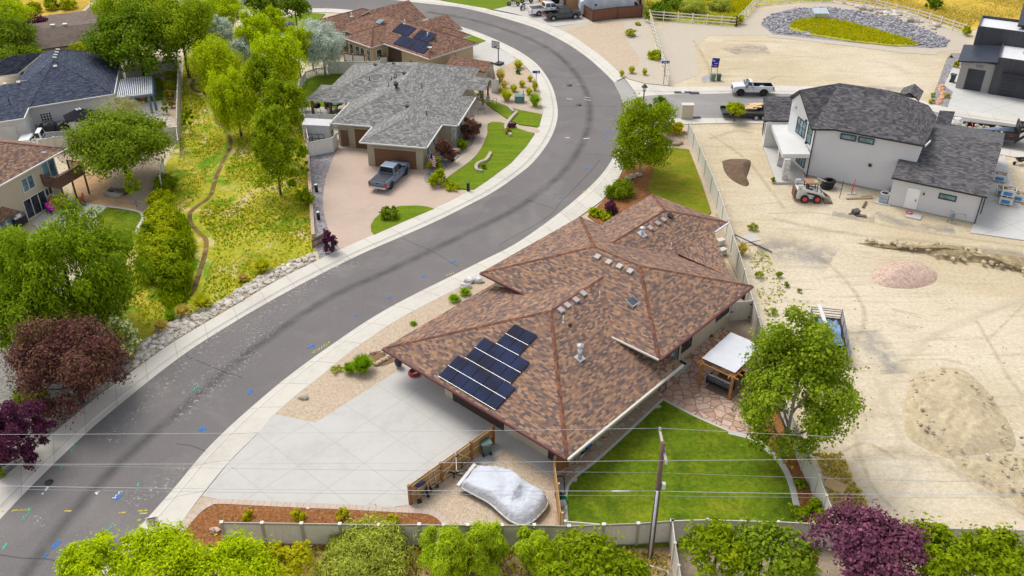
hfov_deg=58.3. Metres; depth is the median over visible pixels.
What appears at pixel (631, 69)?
shrub
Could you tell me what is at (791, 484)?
concrete edging
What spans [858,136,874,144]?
window
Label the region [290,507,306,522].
shrub
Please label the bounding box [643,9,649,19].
weed
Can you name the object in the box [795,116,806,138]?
window
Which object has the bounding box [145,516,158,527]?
speed sign
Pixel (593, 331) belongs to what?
house
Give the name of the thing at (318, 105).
barbecue
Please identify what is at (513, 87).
grass clump
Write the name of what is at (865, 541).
tree
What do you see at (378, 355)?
boulder
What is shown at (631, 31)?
shrub
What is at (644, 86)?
street lamp
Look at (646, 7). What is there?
field
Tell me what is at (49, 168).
balcony door
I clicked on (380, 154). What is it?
garage door
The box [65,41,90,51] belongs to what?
tree
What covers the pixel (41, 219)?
patio
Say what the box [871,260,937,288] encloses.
gravel pile
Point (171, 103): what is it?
shrub
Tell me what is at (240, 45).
tree
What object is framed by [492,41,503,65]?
basketball hoop
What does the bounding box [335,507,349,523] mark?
shrub
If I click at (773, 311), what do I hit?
weed
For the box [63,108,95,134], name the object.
gazebo
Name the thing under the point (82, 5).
field
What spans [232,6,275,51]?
tree
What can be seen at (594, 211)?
shrub
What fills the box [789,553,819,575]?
shrub
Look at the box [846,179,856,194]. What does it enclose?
level staff
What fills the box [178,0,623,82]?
sidewalk
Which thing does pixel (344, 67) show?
vinyl fence
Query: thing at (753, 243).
timber
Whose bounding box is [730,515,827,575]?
tree
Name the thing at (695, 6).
shrub
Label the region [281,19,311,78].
tree
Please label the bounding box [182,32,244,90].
tree
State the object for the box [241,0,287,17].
tree
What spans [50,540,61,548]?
paint mark
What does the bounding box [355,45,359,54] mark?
window
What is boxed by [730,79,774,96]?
pickup truck
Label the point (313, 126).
shed
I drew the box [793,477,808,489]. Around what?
shrub
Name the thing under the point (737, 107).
tree
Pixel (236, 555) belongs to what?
tree
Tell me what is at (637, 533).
vinyl fence
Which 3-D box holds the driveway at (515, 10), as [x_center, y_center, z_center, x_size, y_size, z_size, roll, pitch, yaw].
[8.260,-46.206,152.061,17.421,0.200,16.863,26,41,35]
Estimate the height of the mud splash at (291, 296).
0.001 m
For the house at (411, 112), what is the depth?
105.19 m
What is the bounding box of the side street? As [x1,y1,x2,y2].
[641,93,1023,151]
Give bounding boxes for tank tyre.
[818,177,840,189]
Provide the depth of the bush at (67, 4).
151.19 m
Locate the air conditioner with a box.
[875,191,889,205]
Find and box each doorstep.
[673,358,690,377]
[905,210,921,220]
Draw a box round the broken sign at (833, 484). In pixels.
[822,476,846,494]
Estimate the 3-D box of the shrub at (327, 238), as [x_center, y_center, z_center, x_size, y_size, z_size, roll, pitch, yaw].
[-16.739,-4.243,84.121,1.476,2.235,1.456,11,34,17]
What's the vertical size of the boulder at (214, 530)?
0.407 m
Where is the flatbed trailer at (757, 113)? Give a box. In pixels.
[720,105,763,119]
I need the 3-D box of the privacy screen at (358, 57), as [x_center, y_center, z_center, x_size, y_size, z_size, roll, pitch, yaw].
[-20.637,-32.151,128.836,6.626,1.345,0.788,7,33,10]
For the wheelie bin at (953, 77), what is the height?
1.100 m
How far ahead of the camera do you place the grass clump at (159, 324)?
74.08 m
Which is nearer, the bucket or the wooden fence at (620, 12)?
the bucket
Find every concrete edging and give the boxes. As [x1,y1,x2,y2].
[108,206,144,234]
[564,398,662,520]
[662,398,730,431]
[728,431,802,521]
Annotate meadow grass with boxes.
[154,208,196,310]
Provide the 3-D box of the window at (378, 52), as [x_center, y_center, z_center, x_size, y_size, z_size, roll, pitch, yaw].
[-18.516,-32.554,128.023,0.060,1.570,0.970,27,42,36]
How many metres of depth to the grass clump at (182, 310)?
75.75 m
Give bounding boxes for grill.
[11,211,27,226]
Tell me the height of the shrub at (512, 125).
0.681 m
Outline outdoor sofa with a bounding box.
[706,372,735,390]
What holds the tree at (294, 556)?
on the verge at (660, 550)
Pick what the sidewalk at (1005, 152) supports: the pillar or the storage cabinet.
the pillar
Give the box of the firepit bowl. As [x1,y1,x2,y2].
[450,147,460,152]
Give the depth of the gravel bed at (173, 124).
111.72 m
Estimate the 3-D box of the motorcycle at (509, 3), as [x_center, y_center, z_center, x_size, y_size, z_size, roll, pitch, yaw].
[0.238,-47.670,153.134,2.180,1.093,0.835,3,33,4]
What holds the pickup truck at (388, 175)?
on the driveway at (353, 203)
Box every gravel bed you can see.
[125,56,180,136]
[156,111,174,127]
[178,450,555,548]
[276,276,494,421]
[310,148,338,258]
[424,134,475,183]
[489,61,541,108]
[555,18,668,85]
[566,20,639,68]
[631,125,715,216]
[931,53,961,106]
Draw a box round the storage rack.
[305,133,323,141]
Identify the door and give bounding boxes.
[2,125,18,139]
[22,188,47,219]
[40,158,58,179]
[339,129,350,146]
[353,127,369,148]
[372,146,418,169]
[453,394,503,429]
[516,98,522,102]
[548,451,554,460]
[672,347,679,359]
[791,184,796,198]
[903,187,920,209]
[963,68,985,91]
[997,77,1023,98]
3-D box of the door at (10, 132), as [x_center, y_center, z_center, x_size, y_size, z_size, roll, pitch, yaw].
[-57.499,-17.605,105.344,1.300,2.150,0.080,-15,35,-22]
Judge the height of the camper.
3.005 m
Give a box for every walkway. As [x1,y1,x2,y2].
[427,108,539,184]
[474,91,542,113]
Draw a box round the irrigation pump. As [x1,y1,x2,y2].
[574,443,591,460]
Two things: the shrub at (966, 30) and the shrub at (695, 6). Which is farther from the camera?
the shrub at (695, 6)
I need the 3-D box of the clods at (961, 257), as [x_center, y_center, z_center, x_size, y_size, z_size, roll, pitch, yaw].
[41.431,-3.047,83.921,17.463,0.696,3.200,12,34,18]
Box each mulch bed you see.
[186,504,441,549]
[588,161,654,223]
[754,411,815,522]
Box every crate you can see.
[717,237,725,245]
[720,247,727,254]
[993,170,1007,183]
[995,184,1002,195]
[998,194,1013,206]
[1001,185,1016,198]
[1014,190,1023,203]
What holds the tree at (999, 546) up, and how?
on the ground at (798, 238)
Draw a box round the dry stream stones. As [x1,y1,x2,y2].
[936,84,945,104]
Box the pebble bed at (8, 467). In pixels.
[0,358,133,478]
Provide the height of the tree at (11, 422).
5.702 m
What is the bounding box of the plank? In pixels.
[817,304,828,326]
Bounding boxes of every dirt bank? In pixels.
[858,243,1023,271]
[950,451,1023,514]
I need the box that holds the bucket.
[560,500,565,508]
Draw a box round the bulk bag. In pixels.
[952,116,963,125]
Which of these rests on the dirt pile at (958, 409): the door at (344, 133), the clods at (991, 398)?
the clods at (991, 398)
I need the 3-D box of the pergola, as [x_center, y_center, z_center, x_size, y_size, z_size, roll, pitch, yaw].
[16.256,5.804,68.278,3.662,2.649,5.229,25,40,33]
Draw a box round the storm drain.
[674,91,690,92]
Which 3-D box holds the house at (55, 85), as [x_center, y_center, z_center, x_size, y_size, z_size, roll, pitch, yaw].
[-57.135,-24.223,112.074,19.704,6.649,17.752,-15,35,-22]
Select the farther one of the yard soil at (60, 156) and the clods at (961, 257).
the yard soil at (60, 156)
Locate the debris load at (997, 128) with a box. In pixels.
[936,119,1014,132]
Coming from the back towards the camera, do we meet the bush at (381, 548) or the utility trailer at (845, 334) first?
the utility trailer at (845, 334)
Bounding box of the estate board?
[711,57,719,72]
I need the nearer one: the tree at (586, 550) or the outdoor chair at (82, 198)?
the tree at (586, 550)
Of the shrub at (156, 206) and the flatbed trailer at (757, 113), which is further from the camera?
the flatbed trailer at (757, 113)
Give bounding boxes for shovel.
[417,487,421,503]
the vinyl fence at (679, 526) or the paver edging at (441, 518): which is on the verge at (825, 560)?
the vinyl fence at (679, 526)
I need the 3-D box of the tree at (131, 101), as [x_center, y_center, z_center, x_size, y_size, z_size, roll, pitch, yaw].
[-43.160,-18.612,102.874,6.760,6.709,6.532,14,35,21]
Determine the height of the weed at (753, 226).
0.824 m
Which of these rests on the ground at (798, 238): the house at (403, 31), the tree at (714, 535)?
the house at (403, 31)
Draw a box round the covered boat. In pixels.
[449,461,548,524]
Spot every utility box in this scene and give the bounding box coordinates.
[514,94,524,102]
[710,73,716,80]
[716,73,721,80]
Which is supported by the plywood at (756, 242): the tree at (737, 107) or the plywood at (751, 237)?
the plywood at (751, 237)
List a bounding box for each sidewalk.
[0,8,557,518]
[97,151,627,575]
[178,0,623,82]
[625,78,1023,123]
[654,118,1023,157]
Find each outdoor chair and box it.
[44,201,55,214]
[48,196,69,205]
[75,193,85,204]
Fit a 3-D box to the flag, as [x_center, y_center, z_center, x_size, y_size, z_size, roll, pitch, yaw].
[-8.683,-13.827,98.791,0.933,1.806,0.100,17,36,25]
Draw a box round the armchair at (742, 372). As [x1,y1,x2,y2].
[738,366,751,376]
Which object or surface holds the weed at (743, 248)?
on the ground at (798, 238)
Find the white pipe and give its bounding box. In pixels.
[646,564,668,575]
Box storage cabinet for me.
[31,116,35,129]
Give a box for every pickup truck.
[17,128,69,143]
[368,160,409,189]
[527,0,562,15]
[541,5,581,20]
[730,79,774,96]
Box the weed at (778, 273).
[776,271,783,276]
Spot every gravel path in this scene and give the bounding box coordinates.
[555,392,660,524]
[715,213,764,340]
[768,34,938,54]
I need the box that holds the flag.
[428,152,435,167]
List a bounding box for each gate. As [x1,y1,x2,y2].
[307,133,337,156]
[556,456,568,472]
[728,300,752,320]
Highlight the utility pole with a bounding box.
[647,427,667,558]
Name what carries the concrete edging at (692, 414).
on the lawn at (725, 458)
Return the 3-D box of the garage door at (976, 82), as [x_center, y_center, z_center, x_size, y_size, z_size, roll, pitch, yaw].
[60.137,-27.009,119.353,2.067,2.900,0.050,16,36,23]
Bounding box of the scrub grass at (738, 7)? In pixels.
[647,0,754,23]
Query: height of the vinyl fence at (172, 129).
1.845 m
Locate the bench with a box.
[107,187,127,194]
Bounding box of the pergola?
[693,330,762,400]
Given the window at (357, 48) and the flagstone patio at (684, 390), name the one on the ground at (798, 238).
the flagstone patio at (684, 390)
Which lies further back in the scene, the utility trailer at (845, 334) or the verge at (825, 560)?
the utility trailer at (845, 334)
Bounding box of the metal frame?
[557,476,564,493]
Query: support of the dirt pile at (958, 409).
on the ground at (798, 238)
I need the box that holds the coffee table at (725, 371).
[719,368,738,376]
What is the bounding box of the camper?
[578,0,638,13]
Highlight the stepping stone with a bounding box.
[595,441,602,445]
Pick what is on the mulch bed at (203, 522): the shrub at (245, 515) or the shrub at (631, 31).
the shrub at (245, 515)
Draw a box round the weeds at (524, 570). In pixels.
[253,542,669,575]
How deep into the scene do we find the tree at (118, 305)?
70.66 m
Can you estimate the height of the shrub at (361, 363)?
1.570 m
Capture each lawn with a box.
[97,207,140,249]
[128,75,163,101]
[260,13,324,28]
[301,74,342,108]
[371,205,433,234]
[442,0,520,9]
[445,122,534,189]
[461,31,485,43]
[481,98,541,127]
[567,400,795,548]
[648,147,710,214]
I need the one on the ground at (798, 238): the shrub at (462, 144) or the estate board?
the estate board
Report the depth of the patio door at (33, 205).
90.72 m
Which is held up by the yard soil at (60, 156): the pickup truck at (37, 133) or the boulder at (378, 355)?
the pickup truck at (37, 133)
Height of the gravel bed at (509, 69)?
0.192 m
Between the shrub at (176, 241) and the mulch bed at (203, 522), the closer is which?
the mulch bed at (203, 522)
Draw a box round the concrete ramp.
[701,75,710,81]
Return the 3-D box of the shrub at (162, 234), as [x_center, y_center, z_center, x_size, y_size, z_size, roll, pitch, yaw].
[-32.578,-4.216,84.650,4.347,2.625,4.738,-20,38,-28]
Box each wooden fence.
[407,425,494,504]
[553,455,563,524]
[582,5,642,21]
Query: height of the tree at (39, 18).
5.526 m
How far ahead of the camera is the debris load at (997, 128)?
105.43 m
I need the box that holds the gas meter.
[947,210,964,221]
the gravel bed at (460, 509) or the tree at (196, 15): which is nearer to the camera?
the gravel bed at (460, 509)
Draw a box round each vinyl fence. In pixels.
[37,136,78,149]
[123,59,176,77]
[159,156,165,188]
[160,127,179,140]
[175,58,180,153]
[219,519,671,546]
[298,79,308,141]
[303,113,337,127]
[328,60,379,73]
[491,69,498,92]
[564,519,598,525]
[669,519,680,575]
[672,518,1023,549]
[687,123,752,300]
[750,299,838,524]
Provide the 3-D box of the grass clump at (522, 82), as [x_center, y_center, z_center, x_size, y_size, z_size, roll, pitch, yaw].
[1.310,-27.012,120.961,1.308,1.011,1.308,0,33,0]
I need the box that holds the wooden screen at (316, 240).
[311,228,324,248]
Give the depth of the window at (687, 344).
70.55 m
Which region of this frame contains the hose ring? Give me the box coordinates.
[408,368,419,376]
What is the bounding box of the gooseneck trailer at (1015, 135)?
[963,119,1023,143]
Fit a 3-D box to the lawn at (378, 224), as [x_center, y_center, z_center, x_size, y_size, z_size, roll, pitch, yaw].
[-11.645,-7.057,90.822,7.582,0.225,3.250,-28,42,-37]
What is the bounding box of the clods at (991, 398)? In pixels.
[910,365,1023,507]
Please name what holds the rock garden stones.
on the gravel bed at (173, 124)
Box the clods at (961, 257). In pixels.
[864,238,1023,273]
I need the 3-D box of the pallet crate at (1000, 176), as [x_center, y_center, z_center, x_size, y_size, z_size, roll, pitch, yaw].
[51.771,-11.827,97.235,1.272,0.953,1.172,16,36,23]
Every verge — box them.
[185,541,672,575]
[676,545,1023,575]
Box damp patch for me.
[757,248,826,261]
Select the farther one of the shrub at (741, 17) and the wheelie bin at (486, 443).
the shrub at (741, 17)
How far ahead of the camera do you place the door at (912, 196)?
91.39 m
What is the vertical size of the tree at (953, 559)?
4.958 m
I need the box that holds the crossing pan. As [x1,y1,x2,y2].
[613,77,637,106]
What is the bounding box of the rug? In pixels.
[704,373,749,399]
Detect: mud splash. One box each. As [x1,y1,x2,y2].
[106,328,227,442]
[239,260,345,331]
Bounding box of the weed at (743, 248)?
[737,241,749,254]
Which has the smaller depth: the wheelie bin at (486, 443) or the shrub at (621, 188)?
the wheelie bin at (486, 443)
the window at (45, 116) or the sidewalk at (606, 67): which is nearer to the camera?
the window at (45, 116)
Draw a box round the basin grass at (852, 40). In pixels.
[788,19,918,46]
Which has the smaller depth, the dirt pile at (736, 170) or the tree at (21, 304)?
the tree at (21, 304)
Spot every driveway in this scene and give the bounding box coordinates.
[202,365,506,506]
[323,145,465,248]
[473,41,515,69]
[493,0,591,26]
[944,66,1023,117]
[971,155,1023,240]
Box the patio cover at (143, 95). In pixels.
[114,76,157,112]
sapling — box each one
[180,102,193,124]
[449,553,470,575]
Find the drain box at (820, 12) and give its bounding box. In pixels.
[811,8,828,18]
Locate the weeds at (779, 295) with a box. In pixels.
[749,250,788,328]
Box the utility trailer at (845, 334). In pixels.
[810,307,851,359]
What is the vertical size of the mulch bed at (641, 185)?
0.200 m
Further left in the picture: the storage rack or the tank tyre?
the storage rack
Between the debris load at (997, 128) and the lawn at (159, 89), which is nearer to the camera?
the debris load at (997, 128)
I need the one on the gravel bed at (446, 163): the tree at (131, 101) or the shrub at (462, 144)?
the shrub at (462, 144)
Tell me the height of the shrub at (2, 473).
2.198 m
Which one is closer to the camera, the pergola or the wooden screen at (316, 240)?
the pergola
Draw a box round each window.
[0,218,12,229]
[20,173,35,193]
[39,111,53,122]
[44,187,53,196]
[349,43,353,53]
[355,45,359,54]
[360,47,364,54]
[366,49,370,60]
[376,48,381,60]
[456,126,459,137]
[681,337,691,353]
[716,307,729,321]
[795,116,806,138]
[796,158,805,168]
[805,124,812,144]
[840,133,856,141]
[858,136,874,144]
[938,193,956,201]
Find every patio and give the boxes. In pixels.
[32,195,107,231]
[136,100,161,116]
[300,107,340,141]
[655,328,762,433]
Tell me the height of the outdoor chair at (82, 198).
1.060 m
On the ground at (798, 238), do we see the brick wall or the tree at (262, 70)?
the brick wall
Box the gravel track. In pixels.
[652,1,968,84]
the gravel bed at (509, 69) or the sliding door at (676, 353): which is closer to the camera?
the sliding door at (676, 353)
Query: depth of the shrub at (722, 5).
150.53 m
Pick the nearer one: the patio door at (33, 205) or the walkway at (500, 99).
the patio door at (33, 205)
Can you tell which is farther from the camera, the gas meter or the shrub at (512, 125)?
the shrub at (512, 125)
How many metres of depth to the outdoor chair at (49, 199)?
91.89 m
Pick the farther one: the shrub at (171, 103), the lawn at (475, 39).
the lawn at (475, 39)
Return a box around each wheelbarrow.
[415,481,425,486]
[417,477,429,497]
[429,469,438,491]
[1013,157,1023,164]
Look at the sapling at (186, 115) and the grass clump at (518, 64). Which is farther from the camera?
the grass clump at (518, 64)
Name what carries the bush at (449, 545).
on the verge at (660, 550)
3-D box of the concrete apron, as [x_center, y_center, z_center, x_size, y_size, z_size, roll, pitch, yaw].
[0.727,11.673,61.551,5.488,0.208,3.950,22,39,31]
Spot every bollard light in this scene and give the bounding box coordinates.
[314,183,317,191]
[316,211,319,219]
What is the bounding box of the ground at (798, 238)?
[0,0,1023,575]
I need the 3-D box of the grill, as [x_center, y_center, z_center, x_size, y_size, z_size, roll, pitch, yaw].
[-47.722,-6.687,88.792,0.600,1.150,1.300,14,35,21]
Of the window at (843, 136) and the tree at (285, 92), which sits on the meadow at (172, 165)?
the tree at (285, 92)
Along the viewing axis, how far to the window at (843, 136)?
94.21 m
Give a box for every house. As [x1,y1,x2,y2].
[0,49,123,139]
[0,138,89,229]
[26,6,100,63]
[282,0,478,64]
[307,60,496,169]
[382,194,753,460]
[540,0,636,8]
[762,83,1004,223]
[955,3,1023,98]
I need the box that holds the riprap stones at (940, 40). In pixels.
[762,6,949,47]
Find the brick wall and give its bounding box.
[301,111,314,237]
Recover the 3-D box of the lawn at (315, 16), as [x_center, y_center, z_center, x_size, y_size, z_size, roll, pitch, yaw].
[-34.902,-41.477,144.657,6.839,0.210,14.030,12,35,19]
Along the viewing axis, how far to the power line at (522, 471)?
51.08 m
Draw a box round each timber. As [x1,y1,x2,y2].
[733,233,771,252]
[846,197,871,199]
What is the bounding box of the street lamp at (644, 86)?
[641,84,647,102]
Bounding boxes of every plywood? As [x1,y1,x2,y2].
[736,234,759,242]
[747,240,761,245]
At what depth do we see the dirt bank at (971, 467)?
60.42 m
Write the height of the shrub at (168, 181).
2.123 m
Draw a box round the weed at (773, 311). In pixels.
[766,307,777,315]
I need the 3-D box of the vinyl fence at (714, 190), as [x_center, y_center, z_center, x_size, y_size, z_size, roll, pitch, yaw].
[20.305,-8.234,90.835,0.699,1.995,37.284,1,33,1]
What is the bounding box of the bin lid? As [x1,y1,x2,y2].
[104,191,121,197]
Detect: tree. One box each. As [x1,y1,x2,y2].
[0,0,36,23]
[0,6,42,72]
[0,37,47,75]
[0,187,159,337]
[0,223,30,260]
[0,281,73,351]
[0,304,135,431]
[0,397,58,471]
[25,11,47,23]
[50,97,183,182]
[52,528,128,575]
[64,277,135,332]
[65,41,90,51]
[74,0,195,82]
[86,0,159,58]
[96,93,148,117]
[102,515,210,575]
[122,167,142,206]
[139,0,223,77]
[169,524,286,575]
[180,20,207,71]
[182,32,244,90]
[200,60,259,137]
[206,0,245,37]
[207,14,235,45]
[227,35,254,63]
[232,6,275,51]
[239,49,282,97]
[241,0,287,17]
[246,25,310,103]
[247,102,304,195]
[251,68,315,134]
[258,537,315,575]
[260,3,287,35]
[279,0,311,26]
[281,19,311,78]
[294,16,323,70]
[294,17,348,77]
[305,4,312,14]
[529,523,647,575]
[609,92,677,172]
[617,548,651,575]
[647,95,669,119]
[678,515,765,575]
[725,101,745,120]
[730,298,872,468]
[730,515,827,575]
[794,494,936,575]
[895,511,991,575]
[954,520,1023,575]
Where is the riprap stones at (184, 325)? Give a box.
[131,253,315,368]
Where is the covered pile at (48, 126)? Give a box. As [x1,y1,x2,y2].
[39,120,68,131]
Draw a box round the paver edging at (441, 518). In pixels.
[180,499,448,532]
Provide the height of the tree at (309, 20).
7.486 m
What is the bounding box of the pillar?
[680,103,694,118]
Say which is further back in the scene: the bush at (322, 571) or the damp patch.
the damp patch
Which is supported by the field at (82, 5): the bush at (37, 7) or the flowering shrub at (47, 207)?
the bush at (37, 7)
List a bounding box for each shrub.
[0,462,5,477]
[9,383,50,408]
[105,314,141,355]
[131,243,174,282]
[132,210,181,233]
[132,223,178,250]
[140,222,154,234]
[142,199,181,218]
[145,187,176,206]
[150,170,178,191]
[152,250,195,293]
[158,234,191,258]
[160,100,167,112]
[162,79,176,89]
[163,70,176,79]
[164,89,175,100]
[167,101,175,105]
[241,509,253,521]
[278,20,294,35]
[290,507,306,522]
[294,186,314,205]
[295,140,309,176]
[321,229,337,252]
[330,365,342,373]
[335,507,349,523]
[342,360,353,372]
[349,352,375,373]
[379,205,398,219]
[383,513,399,523]
[409,320,416,325]
[426,154,442,168]
[426,167,449,185]
[435,138,457,161]
[445,181,460,191]
[447,293,460,302]
[457,138,469,149]
[458,287,471,295]
[460,115,481,139]
[508,123,515,127]
[588,207,607,217]
[600,176,636,199]
[600,213,611,220]
[604,199,618,214]
[625,28,636,36]
[628,66,635,72]
[647,47,663,59]
[650,0,675,19]
[662,0,683,8]
[669,120,683,134]
[675,0,708,13]
[706,0,732,11]
[729,12,744,24]
[788,496,825,522]
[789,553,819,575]
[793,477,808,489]
[924,0,943,8]
[953,60,959,66]
[962,26,971,34]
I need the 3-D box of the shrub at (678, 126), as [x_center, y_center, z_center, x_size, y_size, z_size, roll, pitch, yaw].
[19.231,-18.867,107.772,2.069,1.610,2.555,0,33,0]
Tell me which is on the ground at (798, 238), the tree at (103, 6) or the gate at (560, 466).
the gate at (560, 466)
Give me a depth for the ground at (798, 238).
80.98 m
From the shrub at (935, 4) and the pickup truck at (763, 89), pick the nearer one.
the pickup truck at (763, 89)
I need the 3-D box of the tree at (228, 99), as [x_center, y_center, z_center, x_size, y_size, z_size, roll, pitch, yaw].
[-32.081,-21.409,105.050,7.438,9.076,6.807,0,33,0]
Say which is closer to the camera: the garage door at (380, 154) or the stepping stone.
the stepping stone
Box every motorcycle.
[507,0,519,5]
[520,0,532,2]
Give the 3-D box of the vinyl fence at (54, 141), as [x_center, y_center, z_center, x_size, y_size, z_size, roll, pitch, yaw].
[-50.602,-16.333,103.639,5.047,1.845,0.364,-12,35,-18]
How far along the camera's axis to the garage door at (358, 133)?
103.93 m
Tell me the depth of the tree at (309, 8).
144.14 m
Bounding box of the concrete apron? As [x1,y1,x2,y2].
[473,433,571,477]
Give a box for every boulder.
[209,527,220,534]
[298,393,308,399]
[367,351,393,365]
[459,283,471,287]
[464,277,473,283]
[474,276,483,282]
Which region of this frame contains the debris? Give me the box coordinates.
[848,208,866,217]
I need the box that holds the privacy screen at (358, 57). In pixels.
[343,52,387,63]
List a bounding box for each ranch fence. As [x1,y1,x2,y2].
[649,10,669,84]
[650,11,736,25]
[735,0,756,26]
[756,0,967,30]
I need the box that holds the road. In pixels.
[0,0,624,575]
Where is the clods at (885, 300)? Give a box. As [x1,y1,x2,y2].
[758,236,1023,366]
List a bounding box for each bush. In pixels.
[24,1,42,11]
[43,0,58,9]
[59,0,76,9]
[309,548,378,575]
[315,504,419,575]
[413,520,471,575]
[461,515,512,575]
[512,524,556,575]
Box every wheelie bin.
[480,437,492,456]
[949,73,957,81]
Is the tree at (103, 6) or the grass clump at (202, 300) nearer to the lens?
the grass clump at (202, 300)
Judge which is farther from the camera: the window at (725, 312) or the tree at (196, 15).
the tree at (196, 15)
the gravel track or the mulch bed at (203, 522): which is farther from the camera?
the gravel track
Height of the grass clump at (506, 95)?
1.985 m
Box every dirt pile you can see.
[722,159,750,185]
[902,367,1015,458]
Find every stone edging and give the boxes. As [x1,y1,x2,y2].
[474,151,491,171]
[504,106,517,135]
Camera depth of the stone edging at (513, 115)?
111.52 m
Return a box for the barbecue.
[314,102,320,112]
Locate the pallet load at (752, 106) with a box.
[745,103,762,109]
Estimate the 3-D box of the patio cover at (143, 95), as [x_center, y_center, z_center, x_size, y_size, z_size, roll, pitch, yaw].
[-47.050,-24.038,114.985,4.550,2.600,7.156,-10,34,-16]
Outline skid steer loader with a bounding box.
[791,178,832,203]
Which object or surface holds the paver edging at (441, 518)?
on the mulch bed at (203, 522)
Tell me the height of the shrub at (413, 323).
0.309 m
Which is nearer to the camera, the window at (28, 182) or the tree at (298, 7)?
the window at (28, 182)
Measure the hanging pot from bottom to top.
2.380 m
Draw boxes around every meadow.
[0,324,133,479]
[101,52,312,365]
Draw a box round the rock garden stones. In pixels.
[147,109,173,127]
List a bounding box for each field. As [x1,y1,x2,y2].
[19,0,203,15]
[642,0,831,25]
[833,0,1021,30]
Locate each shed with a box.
[302,118,333,140]
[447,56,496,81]
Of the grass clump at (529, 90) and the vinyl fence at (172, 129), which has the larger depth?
the grass clump at (529, 90)
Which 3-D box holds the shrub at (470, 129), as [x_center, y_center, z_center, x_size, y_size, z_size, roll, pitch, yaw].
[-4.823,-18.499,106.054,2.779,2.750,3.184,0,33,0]
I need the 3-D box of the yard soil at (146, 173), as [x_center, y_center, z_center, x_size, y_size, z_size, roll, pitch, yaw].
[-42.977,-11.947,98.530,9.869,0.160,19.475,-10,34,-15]
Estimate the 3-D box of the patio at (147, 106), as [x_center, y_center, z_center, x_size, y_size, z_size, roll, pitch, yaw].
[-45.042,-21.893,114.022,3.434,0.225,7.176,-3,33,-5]
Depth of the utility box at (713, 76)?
123.03 m
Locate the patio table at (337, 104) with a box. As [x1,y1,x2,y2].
[332,102,342,108]
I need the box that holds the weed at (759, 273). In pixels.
[754,270,764,277]
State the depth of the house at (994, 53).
119.25 m
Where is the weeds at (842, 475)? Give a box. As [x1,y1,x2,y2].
[817,451,867,522]
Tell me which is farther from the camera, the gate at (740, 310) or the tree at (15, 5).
the tree at (15, 5)
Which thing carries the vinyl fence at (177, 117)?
on the ground at (798, 238)
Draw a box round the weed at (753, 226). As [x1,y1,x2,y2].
[747,222,758,230]
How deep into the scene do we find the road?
74.53 m
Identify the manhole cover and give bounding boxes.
[44,479,53,485]
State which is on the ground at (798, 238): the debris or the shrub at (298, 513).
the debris
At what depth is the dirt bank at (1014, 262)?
83.68 m
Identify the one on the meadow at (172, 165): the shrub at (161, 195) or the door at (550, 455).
the shrub at (161, 195)
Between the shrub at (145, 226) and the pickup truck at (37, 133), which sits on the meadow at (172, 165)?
the shrub at (145, 226)
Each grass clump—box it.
[151,318,168,330]
[162,309,178,319]
[173,302,191,315]
[189,291,213,309]
[236,272,248,281]
[250,256,272,271]
[495,67,507,82]
[500,87,512,100]
[501,79,506,87]
[509,83,517,91]
[514,60,522,67]
[518,80,526,86]
[526,86,533,94]
[527,92,541,106]
[531,80,538,90]
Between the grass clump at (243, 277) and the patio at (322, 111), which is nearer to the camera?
the grass clump at (243, 277)
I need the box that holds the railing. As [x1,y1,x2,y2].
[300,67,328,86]
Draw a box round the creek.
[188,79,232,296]
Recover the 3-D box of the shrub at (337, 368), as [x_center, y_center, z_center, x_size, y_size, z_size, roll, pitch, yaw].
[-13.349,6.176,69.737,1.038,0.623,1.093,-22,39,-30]
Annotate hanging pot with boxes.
[394,359,401,366]
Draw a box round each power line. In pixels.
[0,428,1007,443]
[0,464,1011,482]
[25,489,1023,497]
[26,486,1023,494]
[273,455,1023,463]
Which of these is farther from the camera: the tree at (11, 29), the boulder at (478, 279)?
the tree at (11, 29)
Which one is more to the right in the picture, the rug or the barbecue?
the rug
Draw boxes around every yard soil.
[56,150,79,163]
[69,147,159,211]
[71,160,138,210]
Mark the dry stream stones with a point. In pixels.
(941, 91)
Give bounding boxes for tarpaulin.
[818,318,843,345]
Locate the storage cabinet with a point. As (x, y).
(33, 123)
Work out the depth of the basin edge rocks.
148.69 m
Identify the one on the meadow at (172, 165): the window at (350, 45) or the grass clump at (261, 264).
the grass clump at (261, 264)
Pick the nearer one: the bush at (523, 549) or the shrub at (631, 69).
the bush at (523, 549)

